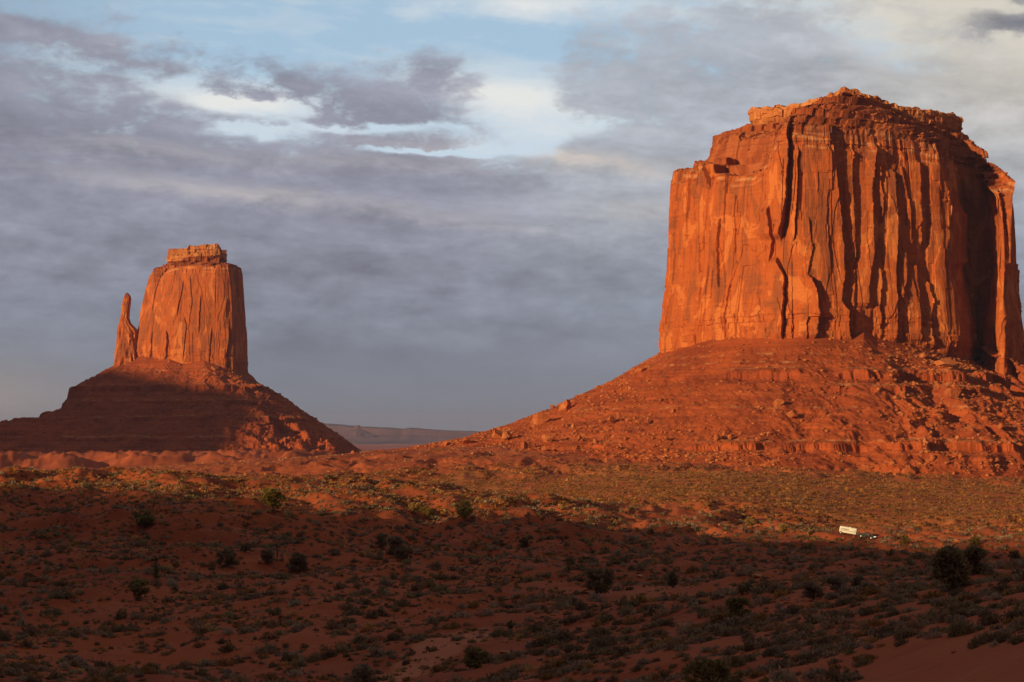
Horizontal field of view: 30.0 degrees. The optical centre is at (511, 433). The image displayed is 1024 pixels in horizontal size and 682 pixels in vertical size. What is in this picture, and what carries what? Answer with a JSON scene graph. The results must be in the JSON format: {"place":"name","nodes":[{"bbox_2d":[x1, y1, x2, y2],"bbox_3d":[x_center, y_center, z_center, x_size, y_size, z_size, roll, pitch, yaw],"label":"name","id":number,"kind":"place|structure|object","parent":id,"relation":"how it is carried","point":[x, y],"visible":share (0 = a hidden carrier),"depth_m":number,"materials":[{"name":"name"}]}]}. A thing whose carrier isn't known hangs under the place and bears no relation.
{"place":"outdoors","nodes":[
{"label":"outdoors","id":0,"kind":"place"},
{"bbox_2d":[0,444,1023,681],"bbox_3d":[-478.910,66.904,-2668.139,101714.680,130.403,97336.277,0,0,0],"label":"ground","id":1,"kind":"structure","parent":0,"point":[932,660],"depth_m":374.57,"materials":[{"name":"brown soil"}]},
{"bbox_2d":[1,667,22,676],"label":"desert shrub","id":2,"kind":"object","parent":1,"relation":"on","point":[12,671],"visible":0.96,"depth_m":189.77,"materials":[{"name":"green plant"}]},
{"bbox_2d":[45,670,66,679],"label":"desert shrub","id":3,"kind":"object","parent":1,"relation":"on","point":[55,675],"visible":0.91,"depth_m":191.57,"materials":[{"name":"green plant"}]},
{"bbox_2d":[128,577,151,598],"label":"juniper tree","id":4,"kind":"object","parent":1,"relation":"on","point":[136,585],"visible":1,"depth_m":299.63,"materials":[{"name":"green plant"}]},
{"bbox_2d":[130,508,155,528],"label":"juniper tree","id":5,"kind":"object","parent":1,"relation":"on","point":[144,519],"visible":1,"depth_m":431.73,"materials":[{"name":"green plant"}]},
{"bbox_2d":[138,665,155,673],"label":"desert shrub","id":6,"kind":"object","parent":1,"relation":"on","point":[147,669],"visible":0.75,"depth_m":193.33,"materials":[{"name":"green plant"}]},
{"bbox_2d":[0,243,361,453],"bbox_3d":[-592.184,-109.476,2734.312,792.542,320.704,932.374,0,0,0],"label":"sandstone butte","id":7,"kind":"object","parent":1,"relation":"on","point":[192,311],"visible":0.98,"depth_m":2599.25,"materials":[{"name":"orange stone"}]},
{"bbox_2d":[6,356,356,451],"bbox_3d":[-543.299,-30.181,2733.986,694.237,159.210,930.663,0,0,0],"label":"rubble","id":8,"kind":"object","parent":7,"relation":"on","point":[229,369],"visible":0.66,"depth_m":2542.78,"materials":[{"name":"stone"}]},
{"bbox_2d":[173,660,192,669],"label":"desert shrub","id":9,"kind":"object","parent":1,"relation":"on","point":[184,664],"visible":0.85,"depth_m":202.25,"materials":[{"name":"green plant"}]},
{"bbox_2d":[197,659,215,667],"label":"desert shrub","id":10,"kind":"object","parent":1,"relation":"on","point":[206,663],"visible":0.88,"depth_m":206.03,"materials":[{"name":"green plant"}]},
{"bbox_2d":[215,548,240,565],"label":"juniper tree","id":11,"kind":"object","parent":1,"relation":"on","point":[230,560],"visible":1,"depth_m":365.77,"materials":[{"name":"green plant"}]},
{"bbox_2d":[259,549,274,562],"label":"juniper tree","id":12,"kind":"object","parent":1,"relation":"on","point":[267,556],"visible":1,"depth_m":372.91,"materials":[{"name":"green plant"}]},
{"bbox_2d":[259,487,287,511],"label":"juniper tree","id":13,"kind":"object","parent":1,"relation":"on","point":[271,497],"visible":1,"depth_m":489.14,"materials":[{"name":"green plant"}]},
{"bbox_2d":[277,653,296,661],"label":"desert shrub","id":14,"kind":"object","parent":1,"relation":"on","point":[288,658],"visible":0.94,"depth_m":207.48,"materials":[{"name":"green plant"}]},
{"bbox_2d":[284,552,308,573],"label":"juniper tree","id":15,"kind":"object","parent":1,"relation":"on","point":[293,564],"visible":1,"depth_m":370.36,"materials":[{"name":"green plant"}]},
{"bbox_2d":[320,648,339,657],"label":"desert shrub","id":16,"kind":"object","parent":1,"relation":"on","point":[329,653],"visible":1,"depth_m":199.98,"materials":[{"name":"green plant"}]},
{"bbox_2d":[351,634,366,643],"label":"desert shrub","id":17,"kind":"object","parent":1,"relation":"on","point":[359,639],"visible":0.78,"depth_m":217.25,"materials":[{"name":"green plant"}]},
{"bbox_2d":[349,662,377,681],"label":"bush","id":18,"kind":"object","parent":1,"relation":"on","point":[362,672],"visible":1,"depth_m":168.46,"materials":[{"name":"green plant"}]},
{"bbox_2d":[355,642,371,650],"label":"desert shrub","id":19,"kind":"object","parent":1,"relation":"on","point":[363,645],"visible":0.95,"depth_m":204.64,"materials":[{"name":"green plant"}]},
{"bbox_2d":[369,646,388,657],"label":"desert shrub","id":20,"kind":"object","parent":1,"relation":"on","point":[376,652],"visible":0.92,"depth_m":197.81,"materials":[{"name":"green plant"}]},
{"bbox_2d":[374,532,388,547],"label":"juniper tree","id":21,"kind":"object","parent":1,"relation":"on","point":[380,537],"visible":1,"depth_m":413.28,"materials":[{"name":"green plant"}]},
{"bbox_2d":[138,445,625,481],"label":"rubble","id":22,"kind":"object","parent":1,"relation":"on","point":[384,454],"visible":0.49,"depth_m":1273.27,"materials":[{"name":"stone"}]},
{"bbox_2d":[385,632,402,640],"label":"desert shrub","id":23,"kind":"object","parent":1,"relation":"on","point":[394,636],"visible":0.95,"depth_m":211.71,"materials":[{"name":"green plant"}]},
{"bbox_2d":[387,535,404,552],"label":"juniper tree","id":24,"kind":"object","parent":1,"relation":"on","point":[395,542],"visible":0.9,"depth_m":385.80,"materials":[{"name":"green plant"}]},
{"bbox_2d":[324,423,482,443],"bbox_3d":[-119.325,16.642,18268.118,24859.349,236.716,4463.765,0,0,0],"label":"distant mesa","id":25,"kind":"structure","parent":1,"relation":"on","point":[356,434],"depth_m":18686.38,"materials":[{"name":"grey stone"}]},
{"bbox_2d":[394,546,413,559],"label":"juniper tree","id":26,"kind":"object","parent":1,"relation":"on","point":[399,553],"visible":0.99,"depth_m":377.31,"materials":[{"name":"green plant"}]},
{"bbox_2d":[407,502,420,513],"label":"bush","id":27,"kind":"object","parent":1,"relation":"on","point":[414,507],"visible":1,"depth_m":530.94,"materials":[{"name":"green plant"}]},
{"bbox_2d":[407,632,424,641],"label":"desert shrub","id":28,"kind":"object","parent":1,"relation":"on","point":[418,635],"visible":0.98,"depth_m":205.39,"materials":[{"name":"green plant"}]},
{"bbox_2d":[418,505,434,517],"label":"bush","id":29,"kind":"object","parent":1,"relation":"on","point":[428,512],"visible":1,"depth_m":530.45,"materials":[{"name":"green plant"}]},
{"bbox_2d":[430,664,447,672],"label":"desert shrub","id":30,"kind":"object","parent":1,"relation":"on","point":[437,668],"visible":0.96,"depth_m":175.49,"materials":[{"name":"green plant"}]},
{"bbox_2d":[454,499,475,518],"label":"juniper tree","id":31,"kind":"object","parent":1,"relation":"on","point":[465,510],"visible":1,"depth_m":490.62,"materials":[{"name":"green plant"}]},
{"bbox_2d":[462,646,489,668],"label":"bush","id":32,"kind":"object","parent":1,"relation":"on","point":[472,654],"visible":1,"depth_m":171.18,"materials":[{"name":"green plant"}]},
{"bbox_2d":[0,482,999,679],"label":"rubble","id":33,"kind":"object","parent":1,"relation":"on","point":[743,652],"visible":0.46,"depth_m":343.09,"materials":[{"name":"stone"}]},
{"bbox_2d":[490,627,510,636],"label":"desert shrub","id":34,"kind":"object","parent":1,"relation":"on","point":[498,632],"visible":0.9,"depth_m":205.96,"materials":[{"name":"green plant"}]},
{"bbox_2d":[0,483,1023,633],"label":"scrub","id":35,"kind":"object","parent":1,"relation":"on","point":[63,592],"visible":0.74,"depth_m":357.19,"materials":[{"name":"green plant"}]},
{"bbox_2d":[0,556,1023,681],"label":"scrub","id":36,"kind":"object","parent":1,"relation":"on","point":[681,643],"visible":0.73,"depth_m":186.99,"materials":[{"name":"green plant"}]},
{"bbox_2d":[0,465,1023,538],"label":"scrub","id":37,"kind":"object","parent":1,"relation":"on","point":[504,497],"visible":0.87,"depth_m":763.81,"materials":[{"name":"green plant"}]},
{"bbox_2d":[529,647,548,655],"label":"desert shrub","id":38,"kind":"object","parent":1,"relation":"on","point":[541,650],"visible":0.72,"depth_m":176.10,"materials":[{"name":"green plant"}]},
{"bbox_2d":[538,632,554,644],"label":"desert shrub","id":39,"kind":"object","parent":1,"relation":"on","point":[548,639],"visible":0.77,"depth_m":187.30,"materials":[{"name":"green plant"}]},
{"bbox_2d":[544,648,562,657],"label":"desert shrub","id":40,"kind":"object","parent":1,"relation":"on","point":[550,653],"visible":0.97,"depth_m":169.90,"materials":[{"name":"green plant"}]},
{"bbox_2d":[553,628,571,640],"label":"desert shrub","id":41,"kind":"object","parent":1,"relation":"on","point":[563,636],"visible":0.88,"depth_m":186.43,"materials":[{"name":"green plant"}]},
{"bbox_2d":[562,615,578,624],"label":"desert shrub","id":42,"kind":"object","parent":1,"relation":"on","point":[568,619],"visible":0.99,"depth_m":215.61,"materials":[{"name":"green plant"}]},
{"bbox_2d":[563,644,584,652],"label":"desert shrub","id":43,"kind":"object","parent":1,"relation":"on","point":[572,647],"visible":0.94,"depth_m":169.26,"materials":[{"name":"green plant"}]},
{"bbox_2d":[125,446,1023,490],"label":"scrub","id":44,"kind":"object","parent":1,"relation":"on","point":[773,468],"visible":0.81,"depth_m":1128.39,"materials":[{"name":"green plant"}]},
{"bbox_2d":[563,652,588,660],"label":"desert shrub","id":45,"kind":"object","parent":1,"relation":"on","point":[576,656],"visible":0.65,"depth_m":155.49,"materials":[{"name":"green plant"}]},
{"bbox_2d":[584,624,607,635],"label":"desert shrub","id":46,"kind":"object","parent":1,"relation":"on","point":[595,629],"visible":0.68,"depth_m":184.42,"materials":[{"name":"green plant"}]},
{"bbox_2d":[587,637,612,651],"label":"desert shrub","id":47,"kind":"object","parent":1,"relation":"on","point":[602,643],"visible":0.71,"depth_m":163.75,"materials":[{"name":"green plant"}]},
{"bbox_2d":[585,566,615,593],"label":"juniper tree","id":48,"kind":"object","parent":1,"relation":"on","point":[594,576],"visible":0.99,"depth_m":271.91,"materials":[{"name":"green plant"}]},
{"bbox_2d":[598,612,616,622],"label":"desert shrub","id":49,"kind":"object","parent":1,"relation":"on","point":[608,617],"visible":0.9,"depth_m":208.00,"materials":[{"name":"green plant"}]},
{"bbox_2d":[644,603,664,615],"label":"desert shrub","id":50,"kind":"object","parent":1,"relation":"on","point":[651,611],"visible":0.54,"depth_m":202.66,"materials":[{"name":"green plant"}]},
{"bbox_2d":[666,571,678,586],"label":"juniper tree","id":51,"kind":"object","parent":1,"relation":"on","point":[672,581],"visible":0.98,"depth_m":276.61,"materials":[{"name":"green plant"}]},
{"bbox_2d":[368,86,1023,478],"bbox_3d":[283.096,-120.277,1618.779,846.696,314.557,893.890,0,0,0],"label":"sandstone butte","id":52,"kind":"object","parent":1,"relation":"on","point":[852,230],"visible":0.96,"depth_m":1437.17,"materials":[{"name":"orange stone"}]},
{"bbox_2d":[532,412,550,424],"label":"boulder","id":53,"kind":"object","parent":52,"relation":"on","point":[539,418],"visible":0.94,"depth_m":1430.78,"materials":[{"name":"stone"}]},
{"bbox_2d":[542,433,552,442],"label":"boulder","id":54,"kind":"object","parent":52,"relation":"on","point":[548,438],"visible":1,"depth_m":1321.80,"materials":[{"name":"stone"}]},
{"bbox_2d":[559,399,570,411],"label":"boulder","id":55,"kind":"object","parent":52,"relation":"on","point":[565,405],"visible":1,"depth_m":1458.40,"materials":[{"name":"stone"}]},
{"bbox_2d":[469,347,698,460],"bbox_3d":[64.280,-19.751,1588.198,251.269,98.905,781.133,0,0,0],"label":"rocks","id":56,"kind":"object","parent":52,"relation":"on","point":[629,406],"visible":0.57,"depth_m":1377.22,"materials":[{"name":"brown stone"}]},
{"bbox_2d":[413,336,1023,478],"bbox_3d":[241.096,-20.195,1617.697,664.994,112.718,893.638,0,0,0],"label":"rubble","id":57,"kind":"object","parent":52,"relation":"on","point":[901,413],"visible":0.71,"depth_m":1330.70,"materials":[{"name":"stone"}]},
{"bbox_2d":[674,92,1015,186],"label":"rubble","id":58,"kind":"object","parent":52,"relation":"on","point":[868,120],"visible":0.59,"depth_m":1505.41,"materials":[{"name":"stone"}]},
{"bbox_2d":[933,358,957,366],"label":"boulder","id":59,"kind":"object","parent":52,"relation":"on","point":[947,362],"visible":0.99,"depth_m":1417.57,"materials":[{"name":"stone"}]},
{"bbox_2d":[945,388,961,398],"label":"boulder","id":60,"kind":"object","parent":52,"relation":"on","point":[951,393],"visible":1,"depth_m":1323.96,"materials":[{"name":"stone"}]},
{"bbox_2d":[681,656,745,681],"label":"bush","id":61,"kind":"object","parent":1,"relation":"on","point":[705,673],"visible":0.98,"depth_m":78.13,"materials":[{"name":"green plant"}]},
{"bbox_2d":[705,623,725,632],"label":"desert shrub","id":62,"kind":"object","parent":1,"relation":"on","point":[709,628],"visible":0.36,"depth_m":157.41,"materials":[{"name":"green plant"}]},
{"bbox_2d":[710,591,726,599],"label":"desert shrub","id":63,"kind":"object","parent":1,"relation":"on","point":[716,596],"visible":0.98,"depth_m":207.80,"materials":[{"name":"green plant"}]},
{"bbox_2d":[727,654,746,667],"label":"desert shrub","id":64,"kind":"object","parent":1,"relation":"on","point":[738,661],"visible":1,"depth_m":92.20,"materials":[{"name":"green plant"}]},
{"bbox_2d":[724,596,751,617],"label":"juniper tree","id":65,"kind":"object","parent":1,"relation":"on","point":[735,605],"visible":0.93,"depth_m":172.37,"materials":[{"name":"green plant"}]},
{"bbox_2d":[731,581,752,593],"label":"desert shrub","id":66,"kind":"object","parent":1,"relation":"on","point":[743,589],"visible":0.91,"depth_m":203.99,"materials":[{"name":"green plant"}]},
{"bbox_2d":[736,653,756,662],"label":"desert shrub","id":67,"kind":"object","parent":1,"relation":"on","point":[748,658],"visible":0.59,"depth_m":95.09,"materials":[{"name":"green plant"}]},
{"bbox_2d":[739,642,757,651],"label":"desert shrub","id":68,"kind":"object","parent":1,"relation":"on","point":[749,647],"visible":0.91,"depth_m":125.48,"materials":[{"name":"green plant"}]},
{"bbox_2d":[746,670,767,678],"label":"desert shrub","id":69,"kind":"object","parent":1,"relation":"on","point":[753,675],"visible":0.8,"depth_m":77.59,"materials":[{"name":"green plant"}]},
{"bbox_2d":[748,612,771,622],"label":"desert shrub","id":70,"kind":"object","parent":1,"relation":"on","point":[762,616],"visible":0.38,"depth_m":158.45,"materials":[{"name":"green plant"}]},
{"bbox_2d":[761,646,780,656],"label":"desert shrub","id":71,"kind":"object","parent":1,"relation":"on","point":[768,652],"visible":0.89,"depth_m":96.11,"materials":[{"name":"green plant"}]},
{"bbox_2d":[771,659,790,669],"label":"desert shrub","id":72,"kind":"object","parent":1,"relation":"on","point":[779,661],"visible":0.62,"depth_m":82.04,"materials":[{"name":"green plant"}]},
{"bbox_2d":[782,605,804,615],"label":"desert shrub","id":73,"kind":"object","parent":1,"relation":"on","point":[792,610],"visible":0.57,"depth_m":156.02,"materials":[{"name":"green plant"}]},
{"bbox_2d":[801,580,824,598],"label":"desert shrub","id":74,"kind":"object","parent":1,"relation":"on","point":[810,587],"visible":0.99,"depth_m":176.65,"materials":[{"name":"green plant"}]},
{"bbox_2d":[801,667,827,679],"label":"desert shrub","id":75,"kind":"object","parent":1,"relation":"on","point":[810,674],"visible":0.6,"depth_m":69.64,"materials":[{"name":"green plant"}]},
{"bbox_2d":[805,646,824,659],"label":"desert shrub","id":76,"kind":"object","parent":1,"relation":"on","point":[817,653],"visible":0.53,"depth_m":83.15,"materials":[{"name":"green plant"}]},
{"bbox_2d":[813,636,834,646],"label":"desert shrub","id":77,"kind":"object","parent":1,"relation":"on","point":[822,640],"visible":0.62,"depth_m":98.04,"materials":[{"name":"green plant"}]},
{"bbox_2d":[824,592,841,599],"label":"desert shrub","id":78,"kind":"object","parent":1,"relation":"on","point":[830,595],"visible":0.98,"depth_m":173.35,"materials":[{"name":"green plant"}]},
{"bbox_2d":[825,575,847,590],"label":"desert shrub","id":79,"kind":"object","parent":1,"relation":"on","point":[835,582],"visible":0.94,"depth_m":180.58,"materials":[{"name":"green plant"}]},
{"bbox_2d":[834,609,853,618],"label":"desert shrub","id":80,"kind":"object","parent":1,"relation":"on","point":[843,613],"visible":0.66,"depth_m":128.92,"materials":[{"name":"green plant"}]},
{"bbox_2d":[836,582,858,595],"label":"desert shrub","id":81,"kind":"object","parent":1,"relation":"on","point":[844,589],"visible":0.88,"depth_m":175.37,"materials":[{"name":"green plant"}]},
{"bbox_2d":[839,526,856,534],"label":"travel trailer","id":82,"kind":"object","parent":1,"relation":"on","point":[845,529],"visible":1,"depth_m":569.34,"materials":[{"name":"white metal"}]},
{"bbox_2d":[837,638,862,652],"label":"desert shrub","id":83,"kind":"object","parent":1,"relation":"on","point":[846,643],"visible":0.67,"depth_m":79.82,"materials":[{"name":"green plant"}]},
{"bbox_2d":[838,669,864,681],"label":"desert shrub","id":84,"kind":"object","parent":1,"relation":"on","point":[855,675],"visible":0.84,"depth_m":61.71,"materials":[{"name":"green plant"}]},
{"bbox_2d":[850,574,863,586],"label":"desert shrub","id":85,"kind":"object","parent":1,"relation":"on","point":[857,579],"visible":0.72,"depth_m":184.54,"materials":[{"name":"green plant"}]},
{"bbox_2d":[851,655,873,667],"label":"desert shrub","id":86,"kind":"object","parent":1,"relation":"on","point":[863,661],"visible":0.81,"depth_m":69.50,"materials":[{"name":"green plant"}]},
{"bbox_2d":[858,606,873,615],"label":"desert shrub","id":87,"kind":"object","parent":1,"relation":"on","point":[868,611],"visible":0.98,"depth_m":127.69,"materials":[{"name":"green plant"}]},
{"bbox_2d":[856,580,879,590],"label":"desert shrub","id":88,"kind":"object","parent":1,"relation":"on","point":[864,583],"visible":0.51,"depth_m":181.26,"materials":[{"name":"green plant"}]},
{"bbox_2d":[859,586,881,595],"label":"desert shrub","id":89,"kind":"object","parent":1,"relation":"on","point":[866,590],"visible":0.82,"depth_m":170.97,"materials":[{"name":"green plant"}]},
{"bbox_2d":[867,626,893,637],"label":"desert shrub","id":90,"kind":"object","parent":1,"relation":"on","point":[881,630],"visible":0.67,"depth_m":92.48,"materials":[{"name":"green plant"}]},
{"bbox_2d":[892,628,914,639],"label":"desert shrub","id":91,"kind":"object","parent":1,"relation":"on","point":[898,634],"visible":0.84,"depth_m":73.56,"materials":[{"name":"green plant"}]},
{"bbox_2d":[894,619,925,629],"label":"desert shrub","id":92,"kind":"object","parent":1,"relation":"on","point":[918,625],"visible":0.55,"depth_m":76.84,"materials":[{"name":"green plant"}]},
{"bbox_2d":[934,609,953,622],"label":"desert shrub","id":93,"kind":"object","parent":1,"relation":"on","point":[944,613],"visible":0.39,"depth_m":76.89,"materials":[{"name":"green plant"}]},
{"bbox_2d":[927,544,973,587],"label":"juniper tree","id":94,"kind":"object","parent":1,"relation":"on","point":[954,572],"visible":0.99,"depth_m":139.64,"materials":[{"name":"green plant"}]},
{"bbox_2d":[944,614,965,622],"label":"desert shrub","id":95,"kind":"object","parent":1,"relation":"on","point":[950,619],"visible":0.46,"depth_m":75.24,"materials":[{"name":"green plant"}]},
{"bbox_2d":[944,615,976,637],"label":"desert shrub","id":96,"kind":"object","parent":1,"relation":"on","point":[955,628],"visible":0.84,"depth_m":69.64,"materials":[{"name":"green plant"}]},
{"bbox_2d":[950,608,971,616],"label":"desert shrub","id":97,"kind":"object","parent":1,"relation":"on","point":[963,611],"visible":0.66,"depth_m":76.32,"materials":[{"name":"green plant"}]},
{"bbox_2d":[957,600,974,608],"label":"desert shrub","id":98,"kind":"object","parent":1,"relation":"on","point":[966,604],"visible":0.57,"depth_m":99.42,"materials":[{"name":"green plant"}]},
{"bbox_2d":[961,545,989,575],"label":"juniper tree","id":99,"kind":"object","parent":1,"relation":"on","point":[974,555],"visible":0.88,"depth_m":184.06,"materials":[{"name":"green plant"}]},
{"bbox_2d":[966,632,988,649],"bbox_3d":[13.084,5.806,53.457,0.739,0.466,0.723,0,0,-8],"label":"desert shrub","id":100,"kind":"object","parent":1,"relation":"on","point":[975,642],"visible":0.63,"depth_m":53.41,"materials":[{"name":"green plant"}]},
{"bbox_2d":[976,612,1002,626],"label":"desert shrub","id":101,"kind":"object","parent":1,"relation":"on","point":[989,618],"visible":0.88,"depth_m":71.25,"materials":[{"name":"green plant"}]},
{"bbox_2d":[991,582,1011,592],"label":"desert shrub","id":102,"kind":"object","parent":1,"relation":"on","point":[1001,587],"visible":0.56,"depth_m":112.44,"materials":[{"name":"green plant"}]},
{"bbox_2d":[994,632,1015,643],"bbox_3d":[12.965,5.365,50.195,0.750,0.313,0.552,0,0,-44],"label":"desert shrub","id":103,"kind":"object","parent":1,"relation":"on","point":[1002,638],"visible":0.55,"depth_m":50.16,"materials":[{"name":"green plant"}]},
{"bbox_2d":[1002,606,1023,618],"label":"desert shrub","id":104,"kind":"object","parent":1,"relation":"on","point":[1011,614],"visible":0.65,"depth_m":70.82,"materials":[{"name":"green plant"}]},
{"bbox_2d":[1007,550,1021,559],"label":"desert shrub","id":105,"kind":"object","parent":1,"relation":"on","point":[1013,554],"visible":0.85,"depth_m":262.88,"materials":[{"name":"green plant"}]},
{"bbox_2d":[0,0,1023,430],"label":"sky","id":106,"kind":"structure","parent":0,"point":[432,214],"materials":[{"name":"grey"}]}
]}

